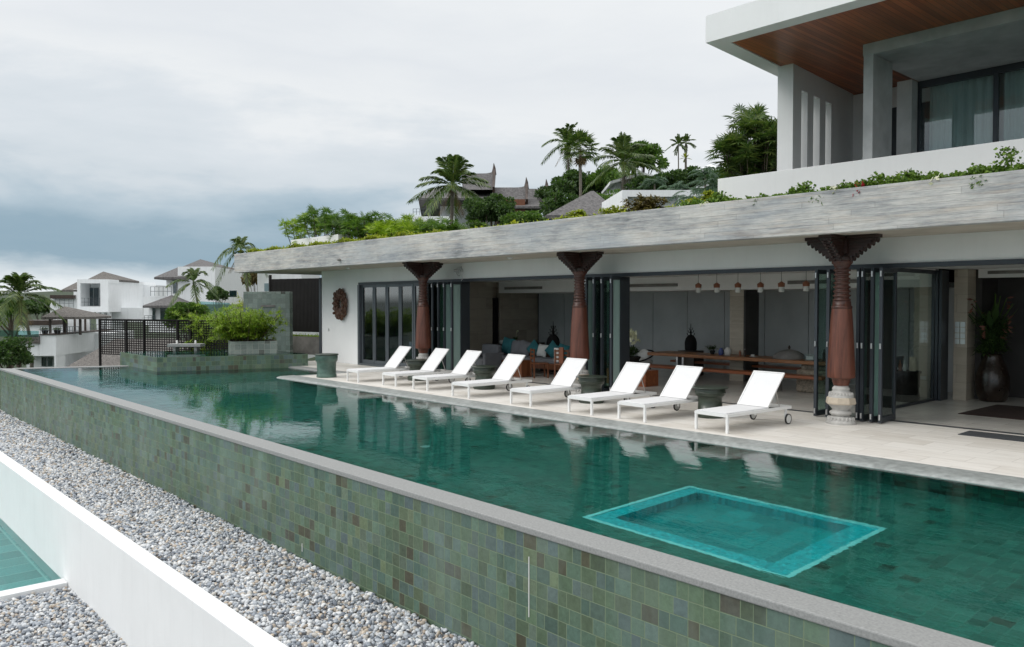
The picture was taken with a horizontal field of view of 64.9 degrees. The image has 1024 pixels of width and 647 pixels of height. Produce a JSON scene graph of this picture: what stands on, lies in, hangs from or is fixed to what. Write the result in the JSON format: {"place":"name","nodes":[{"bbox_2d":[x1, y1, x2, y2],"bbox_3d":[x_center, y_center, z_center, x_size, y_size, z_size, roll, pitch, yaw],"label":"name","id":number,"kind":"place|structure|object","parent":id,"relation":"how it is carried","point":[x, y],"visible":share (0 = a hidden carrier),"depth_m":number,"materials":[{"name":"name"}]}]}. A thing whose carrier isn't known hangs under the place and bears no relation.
{"place":"outdoors","nodes":[
{"label":"outdoors","id":0,"kind":"place"},
{"bbox_2d":[0,518,60,590],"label":"pool water","id":1,"kind":"structure","parent":0,"point":[22,563],"depth_m":15.42,"materials":[{"name":"teal liquid"}]},
{"bbox_2d":[0,291,314,408],"bbox_3d":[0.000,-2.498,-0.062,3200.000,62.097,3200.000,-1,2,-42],"label":"ground","id":2,"kind":"structure","parent":0,"point":[93,321],"depth_m":223.62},
{"bbox_2d":[0,335,34,368],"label":"broadleaf tree","id":3,"kind":"object","parent":2,"relation":"on","point":[13,350],"visible":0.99,"depth_m":54.68,"materials":[{"name":"green plant"}]},
{"bbox_2d":[0,296,46,367],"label":"broadleaf tree","id":4,"kind":"object","parent":2,"relation":"on","point":[34,306],"visible":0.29,"depth_m":120.12,"materials":[{"name":"green plant"}]},
{"bbox_2d":[0,272,66,367],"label":"coconut palm","id":5,"kind":"object","parent":2,"relation":"on","point":[15,281],"visible":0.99,"depth_m":61.76,"materials":[{"name":"green plant"}]},
{"bbox_2d":[0,578,67,600],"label":"pool","id":6,"kind":"structure","parent":2,"relation":"on","point":[40,588],"depth_m":14.01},
{"bbox_2d":[0,586,128,646],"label":"gravel bed","id":7,"kind":"object","parent":2,"relation":"on","point":[29,643],"depth_m":12.45,"materials":[{"name":"grey gravel"}]},
{"bbox_2d":[16,306,121,367],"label":"pavilion villa","id":8,"kind":"object","parent":2,"relation":"on","point":[59,342],"visible":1,"depth_m":64.51,"materials":[{"name":"white paint"}]},
{"bbox_2d":[50,271,165,349],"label":"villa","id":9,"kind":"object","parent":2,"relation":"on","point":[113,296],"visible":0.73,"depth_m":77.99,"materials":[{"name":"white paint"}]},
{"bbox_2d":[67,338,187,366],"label":"thatched hall","id":10,"kind":"structure","parent":2,"relation":"on","point":[91,359],"depth_m":52.55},
{"bbox_2d":[0,451,287,646],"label":"retaining wall","id":11,"kind":"structure","parent":2,"relation":"on","point":[131,592],"depth_m":12.23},
{"bbox_2d":[98,319,227,365],"bbox_3d":[-15.444,1.727,35.552,7.702,3.810,0.095,1,2,23],"label":"lattice screen","id":12,"kind":"object","parent":2,"relation":"on","point":[144,334],"visible":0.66,"depth_m":35.87,"materials":[{"name":"black paint"}]},
{"bbox_2d":[162,301,209,348],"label":"bushy tree","id":13,"kind":"object","parent":2,"relation":"on","point":[182,308],"visible":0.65,"depth_m":43.37,"materials":[{"name":"green plant"}]},
{"bbox_2d":[165,268,222,336],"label":"garden palm","id":14,"kind":"object","parent":2,"relation":"on","point":[191,274],"visible":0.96,"depth_m":49.71,"materials":[{"name":"green plant"}]},
{"bbox_2d":[143,259,256,331],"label":"villa","id":15,"kind":"object","parent":2,"relation":"on","point":[154,307],"visible":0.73,"depth_m":67.97,"materials":[{"name":"grey paint"}]},
{"bbox_2d":[168,297,243,349],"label":"bamboo grass","id":16,"kind":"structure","parent":2,"relation":"on","point":[196,320],"depth_m":35.18,"materials":[{"name":"green plant"}]},
{"bbox_2d":[120,349,307,371],"bbox_3d":[-10.818,2.639,29.081,6.134,3.170,4.002,-1,2,-24],"label":"raised spa","id":17,"kind":"object","parent":2,"relation":"on","point":[179,360],"visible":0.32,"depth_m":27.64,"materials":[{"name":"green tile"}]},
{"bbox_2d":[211,236,267,291],"bbox_3d":[-13.572,-0.055,40.051,2.747,8.604,2.602,0,1,-6],"label":"garden palm","id":18,"kind":"object","parent":2,"relation":"on","point":[239,241],"visible":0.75,"depth_m":39.84,"materials":[{"name":"green plant"}]},
{"bbox_2d":[8,430,479,646],"bbox_3d":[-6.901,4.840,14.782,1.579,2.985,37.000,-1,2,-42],"label":"gravel bed","id":19,"kind":"object","parent":2,"relation":"on","point":[351,619],"depth_m":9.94,"materials":[{"name":"grey gravel"}]},
{"bbox_2d":[0,409,106,471],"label":"river pebbles","id":20,"kind":"object","parent":19,"relation":"on","point":[40,450],"visible":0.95,"depth_m":20.34,"materials":[{"name":"grey gravel"}]},
{"bbox_2d":[243,292,292,351],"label":"stone wall","id":21,"kind":"structure","parent":2,"relation":"on","point":[275,301],"depth_m":34.43,"materials":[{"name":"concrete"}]},
{"bbox_2d":[257,273,319,357],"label":"service building","id":22,"kind":"structure","parent":2,"relation":"on","point":[262,283],"depth_m":40.96,"materials":[{"name":"white paint"}]},
{"bbox_2d":[269,275,318,331],"bbox_3d":[-9.970,-0.411,37.468,3.562,3.750,0.138,1,2,29],"label":"slatted screen","id":23,"kind":"object","parent":2,"relation":"on","point":[305,293],"visible":0.56,"depth_m":37.25,"materials":[{"name":"black paint"}]},
{"bbox_2d":[293,333,318,354],"bbox_3d":[-9.303,0.896,36.492,2.939,0.985,0.528,1,2,33],"label":"concrete planter","id":24,"kind":"object","parent":2,"relation":"on","point":[308,344],"visible":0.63,"depth_m":36.28,"materials":[{"name":"grey concrete"}]},
{"bbox_2d":[408,154,490,224],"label":"coconut palm","id":25,"kind":"object","parent":2,"relation":"on","point":[451,172],"visible":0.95,"depth_m":51.52,"materials":[{"name":"green plant"}]},
{"bbox_2d":[413,163,547,227],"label":"thai house","id":26,"kind":"structure","parent":2,"relation":"on","point":[525,199],"depth_m":71.73,"materials":[{"name":"grey wood"}]},
{"bbox_2d":[461,193,516,226],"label":"broadleaf tree","id":27,"kind":"object","parent":2,"relation":"on","point":[492,207],"visible":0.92,"depth_m":47.16,"materials":[{"name":"green plant"}]},
{"bbox_2d":[0,365,993,646],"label":"swimming pool","id":28,"kind":"structure","parent":2,"relation":"on","point":[480,573],"depth_m":9.02,"materials":[{"name":"green tile"}]},
{"bbox_2d":[17,366,1023,646],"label":"pool water","id":29,"kind":"structure","parent":28,"relation":"in","point":[939,554],"depth_m":9.69,"materials":[{"name":"teal liquid"}]},
{"bbox_2d":[498,209,546,224],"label":"bushy tree","id":30,"kind":"object","parent":2,"relation":"on","point":[525,215],"visible":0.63,"depth_m":44.96,"materials":[{"name":"green plant"}]},
{"bbox_2d":[539,188,580,216],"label":"broadleaf tree","id":31,"kind":"object","parent":2,"relation":"on","point":[557,199],"visible":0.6,"depth_m":55.23,"materials":[{"name":"green plant"}]},
{"bbox_2d":[541,122,597,170],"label":"coconut palm","id":32,"kind":"object","parent":2,"relation":"on","point":[564,132],"visible":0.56,"depth_m":79.51,"materials":[{"name":"green plant"}]},
{"bbox_2d":[542,169,601,197],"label":"broadleaf tree","id":33,"kind":"object","parent":2,"relation":"on","point":[567,182],"visible":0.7,"depth_m":70.19,"materials":[{"name":"green plant"}]},
{"bbox_2d":[543,191,604,219],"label":"shingle roofed house","id":34,"kind":"structure","parent":2,"relation":"on","point":[589,203],"depth_m":46.86,"materials":[{"name":"grey"}]},
{"bbox_2d":[558,128,599,196],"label":"fan palm","id":35,"kind":"object","parent":2,"relation":"on","point":[581,137],"visible":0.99,"depth_m":65.38,"materials":[{"name":"green plant"}]},
{"bbox_2d":[585,165,636,192],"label":"broadleaf tree","id":36,"kind":"object","parent":2,"relation":"on","point":[613,174],"visible":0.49,"depth_m":68.47,"materials":[{"name":"green plant"}]},
{"bbox_2d":[582,132,662,194],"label":"coconut palm","id":37,"kind":"object","parent":2,"relation":"on","point":[624,152],"visible":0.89,"depth_m":59.53,"materials":[{"name":"green plant"}]},
{"bbox_2d":[619,139,669,173],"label":"broadleaf tree","id":38,"kind":"object","parent":2,"relation":"on","point":[655,150],"visible":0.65,"depth_m":80.34,"materials":[{"name":"green plant"}]},
{"bbox_2d":[602,190,699,209],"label":"white house","id":39,"kind":"structure","parent":2,"relation":"on","point":[620,196],"depth_m":39.85,"materials":[{"name":"white paint"}]},
{"bbox_2d":[661,165,703,189],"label":"broadleaf tree","id":40,"kind":"object","parent":2,"relation":"on","point":[672,176],"visible":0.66,"depth_m":54.92,"materials":[{"name":"green plant"}]},
{"bbox_2d":[685,166,725,197],"bbox_3d":[8.940,-2.328,33.860,2.672,8.610,3.238,-1,2,-42],"label":"feathery palm","id":41,"kind":"object","parent":2,"relation":"on","point":[712,185],"visible":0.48,"depth_m":33.78,"materials":[{"name":"green plant"}]},
{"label":"deck foundation","id":42,"kind":"structure","parent":2,"relation":"on","visible":0},
{"bbox_2d":[276,375,1023,490],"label":"deck edge","id":43,"kind":"object","parent":42,"relation":"on","point":[983,478],"visible":0.65,"depth_m":12.92,"materials":[{"name":"grey stone"}]},
{"bbox_2d":[304,361,1023,477],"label":"deck","id":44,"kind":"structure","parent":42,"relation":"on","point":[934,445],"depth_m":14.16,"materials":[{"name":"stone"}]},
{"bbox_2d":[314,353,338,377],"bbox_3d":[-5.532,1.250,24.021,0.710,0.697,0.710,-1,2,-42],"label":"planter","id":45,"kind":"object","parent":44,"relation":"on","point":[326,365],"visible":1,"depth_m":23.77,"materials":[{"name":"green ceramic"}]},
{"bbox_2d":[347,346,411,382],"bbox_3d":[-3.726,1.150,23.188,1.930,0.939,0.772,-1,2,-38],"label":"sun lounger","id":46,"kind":"object","parent":44,"relation":"on","point":[396,358],"visible":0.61,"depth_m":23.30,"materials":[{"name":"white fabric"}]},
{"bbox_2d":[382,348,454,386],"bbox_3d":[-2.540,1.178,22.072,1.930,0.939,0.772,-1,2,-39],"label":"sun lounger","id":47,"kind":"object","parent":44,"relation":"on","point":[433,361],"visible":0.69,"depth_m":22.22,"materials":[{"name":"white fabric"}]},
{"bbox_2d":[402,262,442,374],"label":"carved column","id":48,"kind":"structure","parent":44,"relation":"on","point":[423,272],"depth_m":24.20,"materials":[{"name":"wood"}]},
{"bbox_2d":[412,350,481,390],"bbox_3d":[-1.595,1.204,21.027,1.930,0.939,0.772,-1,2,-39],"label":"sun lounger","id":49,"kind":"object","parent":44,"relation":"on","point":[468,359],"visible":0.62,"depth_m":21.11,"materials":[{"name":"white fabric"}]},
{"bbox_2d":[471,365,496,389],"bbox_3d":[-0.719,1.390,20.758,0.690,0.582,0.690,-1,2,-32],"label":"side table","id":50,"kind":"object","parent":44,"relation":"on","point":[481,372],"visible":0.85,"depth_m":20.54,"materials":[{"name":"green ceramic"}]},
{"bbox_2d":[451,354,531,398],"bbox_3d":[-0.471,1.244,19.441,1.930,0.939,0.772,-1,2,-39],"label":"sun lounger","id":51,"kind":"object","parent":44,"relation":"on","point":[509,366],"visible":0.93,"depth_m":19.60,"materials":[{"name":"white fabric"}]},
{"bbox_2d":[510,358,586,406],"bbox_3d":[0.911,1.280,18.004,1.930,0.939,0.772,-1,2,-40],"label":"sun lounger","id":52,"kind":"object","parent":44,"relation":"on","point":[569,371],"visible":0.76,"depth_m":18.14,"materials":[{"name":"white fabric"}]},
{"bbox_2d":[557,251,603,394],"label":"carved column","id":53,"kind":"structure","parent":44,"relation":"on","point":[579,265],"depth_m":19.40,"materials":[{"name":"wood"}]},
{"bbox_2d":[576,375,606,403],"bbox_3d":[1.763,1.461,17.894,0.690,0.582,0.690,0,1,8],"label":"side table","id":54,"kind":"object","parent":44,"relation":"on","point":[591,383],"visible":0.79,"depth_m":17.68,"materials":[{"name":"green ceramic"}]},
{"bbox_2d":[568,362,656,414],"bbox_3d":[2.094,1.313,16.665,1.930,0.939,0.772,-1,2,-39],"label":"sun lounger","id":55,"kind":"object","parent":44,"relation":"on","point":[628,380],"visible":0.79,"depth_m":16.81,"materials":[{"name":"white fabric"}]},
{"bbox_2d":[234,169,1023,434],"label":"pool pavilion","id":56,"kind":"structure","parent":44,"relation":"on","point":[520,277],"depth_m":19.23,"materials":[{"name":"concrete"}]},
{"bbox_2d":[278,212,323,244],"bbox_3d":[-8.154,-3.504,31.482,2.004,1.786,1.793,0,1,-12],"label":"roof shrub","id":57,"kind":"object","parent":56,"relation":"on","point":[296,229],"visible":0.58,"depth_m":31.39,"materials":[{"name":"green plant"}]},
{"bbox_2d":[296,204,341,237],"bbox_3d":[-7.079,-3.562,30.342,1.960,1.959,1.918,-1,2,-42],"label":"roof shrub","id":58,"kind":"object","parent":56,"relation":"on","point":[312,212],"visible":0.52,"depth_m":30.17,"materials":[{"name":"green plant"}]},
{"bbox_2d":[315,211,360,241],"bbox_3d":[-6.254,-3.335,29.541,2.142,1.545,1.912,-1,2,-42],"label":"roof shrub","id":59,"kind":"object","parent":56,"relation":"on","point":[328,219],"visible":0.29,"depth_m":29.13,"materials":[{"name":"green plant"}]},
{"bbox_2d":[332,288,346,320],"bbox_3d":[-6.349,-0.704,29.657,0.252,1.210,0.997,-1,2,-42],"label":"wall ornament","id":60,"kind":"object","parent":56,"relation":"attached to","point":[339,294],"depth_m":29.52,"materials":[{"name":"brown wood"}]},
{"bbox_2d":[331,208,376,238],"bbox_3d":[-5.498,-3.299,28.613,2.016,1.658,2.050,-1,2,-42],"label":"roof shrub","id":61,"kind":"object","parent":56,"relation":"on","point":[344,224],"visible":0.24,"depth_m":28.39,"materials":[{"name":"green plant"}]},
{"bbox_2d":[346,210,400,239],"bbox_3d":[-4.788,-3.171,28.004,2.040,1.612,2.046,0,1,-9],"label":"roof shrub","id":62,"kind":"object","parent":56,"relation":"on","point":[360,225],"visible":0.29,"depth_m":27.61,"materials":[{"name":"green plant"}]},
{"bbox_2d":[357,283,428,368],"bbox_3d":[-3.888,0.090,27.245,0.280,2.855,4.618,-1,2,-42],"label":"glass folding door","id":63,"kind":"structure","parent":56,"relation":"attached to","point":[361,314],"depth_m":27.77,"materials":[{"name":"grey metal"}]},
{"bbox_2d":[361,285,373,363],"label":"door leaf","id":64,"kind":"structure","parent":63,"relation":"in","point":[362,286],"depth_m":28.75,"materials":[{"name":"grey metal"}]},
{"bbox_2d":[374,284,386,364],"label":"door leaf","id":65,"kind":"structure","parent":63,"relation":"in","point":[378,285],"depth_m":28.13,"materials":[{"name":"grey metal"}]},
{"bbox_2d":[387,284,399,365],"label":"door leaf","id":66,"kind":"structure","parent":63,"relation":"in","point":[388,285],"depth_m":27.56,"materials":[{"name":"grey metal"}]},
{"bbox_2d":[400,283,413,365],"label":"door leaf","id":67,"kind":"structure","parent":63,"relation":"in","point":[409,284],"depth_m":26.92,"materials":[{"name":"grey metal"}]},
{"bbox_2d":[411,216,467,232],"bbox_3d":[-2.247,-2.838,25.137,2.043,1.111,1.823,-1,2,-42],"label":"roof shrub","id":68,"kind":"object","parent":56,"relation":"on","point":[432,223],"visible":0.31,"depth_m":24.86,"materials":[{"name":"green plant"}]},
{"bbox_2d":[431,282,469,373],"bbox_3d":[-1.881,0.149,24.646,0.751,2.830,1.030,-1,2,-42],"label":"folding door","id":69,"kind":"structure","parent":56,"relation":"attached to","point":[456,319],"depth_m":24.36,"materials":[{"name":"glass"}]},
{"bbox_2d":[443,282,450,373],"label":"door leaf","id":70,"kind":"structure","parent":69,"relation":"in","point":[446,285],"depth_m":24.39,"materials":[{"name":"grey metal"}]},
{"bbox_2d":[450,282,469,372],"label":"door leaf","id":71,"kind":"structure","parent":69,"relation":"in","point":[460,291],"depth_m":24.27,"materials":[{"name":"grey glass"}]},
{"bbox_2d":[246,203,680,252],"bbox_3d":[-3.012,-2.652,24.663,1.852,0.467,20.788,-1,2,-42],"label":"roof groundcover","id":72,"kind":"object","parent":56,"relation":"on","point":[374,236],"visible":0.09,"depth_m":25.15,"materials":[{"name":"green plant"}]},
{"bbox_2d":[470,344,503,370],"bbox_3d":[-0.914,1.113,26.441,0.860,0.848,1.100,-1,2,-42],"label":"armchair","id":73,"kind":"object","parent":56,"relation":"on","point":[491,354],"visible":0.61,"depth_m":26.13,"materials":[{"name":"grey fabric"}]},
{"bbox_2d":[585,276,629,391],"bbox_3d":[2.361,0.266,19.955,0.751,2.830,0.880,-1,2,-42],"label":"folding door","id":74,"kind":"structure","parent":56,"relation":"attached to","point":[619,317],"depth_m":19.79,"materials":[{"name":"grey glass"}]},
{"bbox_2d":[585,277,606,385],"bbox_3d":[2.096,0.259,20.244,0.754,2.830,0.060,-1,2,-39],"label":"door leaf","id":75,"kind":"structure","parent":74,"relation":"in","point":[589,285],"depth_m":20.24,"materials":[{"name":"grey metal"}]},
{"bbox_2d":[592,277,609,387],"bbox_3d":[2.246,0.263,20.078,0.060,2.830,0.753,1,2,45],"label":"door leaf","id":76,"kind":"structure","parent":74,"relation":"in","point":[594,279],"depth_m":19.85,"materials":[{"name":"grey metal"}]},
{"bbox_2d":[600,277,609,391],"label":"door leaf","id":77,"kind":"structure","parent":74,"relation":"in","point":[602,279],"depth_m":19.64,"materials":[{"name":"grey metal"}]},
{"bbox_2d":[609,276,629,390],"bbox_3d":[2.622,0.274,19.663,0.060,2.830,0.753,1,2,45],"label":"door leaf","id":78,"kind":"structure","parent":74,"relation":"in","point":[619,286],"depth_m":19.63,"materials":[{"name":"grey metal"}]},
{"bbox_2d":[619,192,669,211],"bbox_3d":[3.014,-2.633,18.315,1.299,0.712,1.176,1,2,29],"label":"shrub","id":79,"kind":"object","parent":56,"relation":"on","point":[647,203],"visible":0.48,"depth_m":18.17,"materials":[{"name":"brown plant"}]},
{"bbox_2d":[647,351,825,369],"bbox_3d":[6.261,1.269,22.180,1.099,0.755,5.550,-1,2,-42],"label":"dining table","id":80,"kind":"object","parent":56,"relation":"on","point":[684,358],"visible":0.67,"depth_m":21.99,"materials":[{"name":"wood"}]},
{"bbox_2d":[648,364,831,393],"bbox_3d":[5.519,1.377,21.747,0.900,0.560,6.400,-1,2,-42],"label":"bench","id":81,"kind":"object","parent":56,"relation":"on","point":[804,380],"visible":0.39,"depth_m":19.85,"materials":[{"name":"wood"}]},
{"bbox_2d":[705,103,776,180],"bbox_3d":[6.156,-3.988,20.327,2.502,3.366,2.617,-1,2,-42],"label":"lady palm","id":82,"kind":"object","parent":56,"relation":"on","point":[742,153],"visible":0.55,"depth_m":19.97,"materials":[{"name":"green plant"}]},
{"bbox_2d":[813,269,834,416],"bbox_3d":[6.204,0.373,15.706,0.751,2.830,0.300,-1,2,-42],"label":"folding door","id":83,"kind":"structure","parent":56,"relation":"attached to","point":[827,409],"depth_m":15.54,"materials":[{"name":"grey metal"}]},
{"bbox_2d":[813,270,834,415],"bbox_3d":[6.133,0.371,15.780,0.754,2.830,0.060,-1,2,-39],"label":"door leaf","id":84,"kind":"structure","parent":83,"relation":"in","point":[816,412],"depth_m":15.57,"materials":[{"name":"grey metal"}]},
{"bbox_2d":[825,269,834,416],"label":"door leaf","id":85,"kind":"structure","parent":83,"relation":"in","point":[829,271],"depth_m":15.38,"materials":[{"name":"grey metal"}]},
{"bbox_2d":[677,146,1023,206],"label":"trailing vine","id":86,"kind":"object","parent":56,"relation":"on","point":[906,176],"visible":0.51,"depth_m":13.12,"materials":[{"name":"green plant"}]},
{"bbox_2d":[706,0,1023,198],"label":"house","id":87,"kind":"structure","parent":56,"relation":"on","point":[867,89],"depth_m":15.97,"materials":[{"name":"white paint"}]},
{"bbox_2d":[891,101,929,155],"bbox_3d":[9.022,-3.739,18.608,0.060,2.545,1.595,-1,2,-42],"label":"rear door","id":88,"kind":"structure","parent":87,"relation":"in","point":[925,130],"depth_m":18.22,"materials":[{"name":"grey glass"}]},
{"bbox_2d":[917,61,1023,151],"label":"window","id":89,"kind":"structure","parent":87,"relation":"in","point":[964,107],"depth_m":16.90,"materials":[{"name":"clear glass"}]},
{"bbox_2d":[855,267,896,422],"bbox_3d":[6.814,0.389,15.031,0.751,2.830,0.480,-1,2,-42],"label":"folding door","id":90,"kind":"structure","parent":56,"relation":"attached to","point":[876,335],"depth_m":14.94,"materials":[{"name":"grey metal"}]},
{"bbox_2d":[855,268,870,420],"bbox_3d":[6.683,0.386,15.172,0.753,2.830,0.060,-1,2,-39],"label":"door leaf","id":91,"kind":"structure","parent":90,"relation":"in","point":[867,275],"depth_m":15.11,"materials":[{"name":"grey metal"}]},
{"bbox_2d":[859,268,870,420],"bbox_3d":[6.713,0.387,15.140,0.060,2.830,0.753,1,2,45],"label":"door leaf","id":92,"kind":"structure","parent":90,"relation":"in","point":[862,417],"depth_m":14.90,"materials":[{"name":"grey metal"}]},
{"bbox_2d":[869,268,892,421],"bbox_3d":[6.858,0.391,14.979,0.753,2.830,0.060,-1,2,-39],"label":"door leaf","id":93,"kind":"structure","parent":90,"relation":"in","point":[888,277],"depth_m":14.91,"materials":[{"name":"grey metal"}]},
{"bbox_2d":[878,267,896,422],"bbox_3d":[6.941,0.393,14.887,0.060,2.830,0.754,1,2,45],"label":"door leaf","id":94,"kind":"structure","parent":90,"relation":"in","point":[892,416],"depth_m":14.74,"materials":[{"name":"grey metal"}]},
{"bbox_2d":[891,370,921,401],"bbox_3d":[8.879,1.406,18.179,0.660,0.680,0.660,-1,2,-42],"label":"drum table","id":95,"kind":"object","parent":56,"relation":"on","point":[907,385],"visible":0.66,"depth_m":17.92,"materials":[{"name":"black paint"}]},
{"bbox_2d":[895,268,948,407],"bbox_3d":[8.332,0.300,17.063,4.210,2.942,0.220,-1,2,-42],"label":"glass partition","id":96,"kind":"object","parent":56,"relation":"on","point":[939,336],"visible":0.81,"depth_m":18.21,"materials":[{"name":"grey metal"}]},
{"bbox_2d":[958,404,1023,419],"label":"rug","id":97,"kind":"object","parent":56,"relation":"on","point":[1006,411],"visible":1,"depth_m":16.13,"materials":[{"name":"black fabric"}]},
{"bbox_2d":[967,293,1018,356],"bbox_3d":[10.747,0.029,18.061,1.238,1.457,1.115,-1,2,-42],"label":"heliconia arrangement","id":98,"kind":"object","parent":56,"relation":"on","point":[994,330],"visible":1,"depth_m":17.92,"materials":[{"name":"green plant"}]},
{"bbox_2d":[975,353,1010,401],"bbox_3d":[10.800,1.211,18.091,0.690,1.070,0.690,-1,2,-42],"label":"floor vase","id":99,"kind":"object","parent":56,"relation":"on","point":[992,380],"visible":0.97,"depth_m":17.86,"materials":[{"name":"black ceramic"}]},
{"bbox_2d":[617,365,702,422],"bbox_3d":[2.981,1.337,15.714,1.930,0.939,0.772,-1,2,-39],"label":"sun lounger","id":100,"kind":"object","parent":44,"relation":"on","point":[681,382],"visible":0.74,"depth_m":15.86,"materials":[{"name":"white fabric"}]},
{"bbox_2d":[692,385,728,418],"bbox_3d":[3.844,1.518,15.623,0.690,0.582,0.690,-1,2,-42],"label":"side table","id":101,"kind":"object","parent":44,"relation":"on","point":[710,396],"visible":0.86,"depth_m":15.41,"materials":[{"name":"green ceramic"}]},
{"bbox_2d":[694,370,791,433],"bbox_3d":[4.164,1.369,14.435,1.930,0.939,0.772,-1,2,-39],"label":"sun lounger","id":102,"kind":"object","parent":44,"relation":"on","point":[758,393],"visible":1,"depth_m":14.61,"materials":[{"name":"white fabric"}]},
{"bbox_2d":[805,233,882,424],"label":"carved column","id":103,"kind":"structure","parent":44,"relation":"on","point":[841,253],"depth_m":14.57,"materials":[{"name":"wood"}]},
{"bbox_2d":[958,431,1023,441],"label":"door mat","id":104,"kind":"object","parent":44,"relation":"on","point":[995,436],"depth_m":13.33,"materials":[{"name":"black fabric"}]},
{"bbox_2d":[228,339,277,353],"bbox_3d":[-9.341,1.058,29.018,1.600,0.915,1.062,-1,2,-23],"label":"tiled planter","id":105,"kind":"object","parent":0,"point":[253,347],"visible":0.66,"depth_m":28.55,"materials":[{"name":"green tile"}]},
{"bbox_2d":[200,305,291,341],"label":"bamboo grass","id":106,"kind":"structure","parent":105,"relation":"in","point":[247,327],"depth_m":28.48,"materials":[{"name":"green plant"}]},
{"bbox_2d":[0,0,777,292],"label":"sky","id":107,"kind":"structure","parent":0,"point":[139,139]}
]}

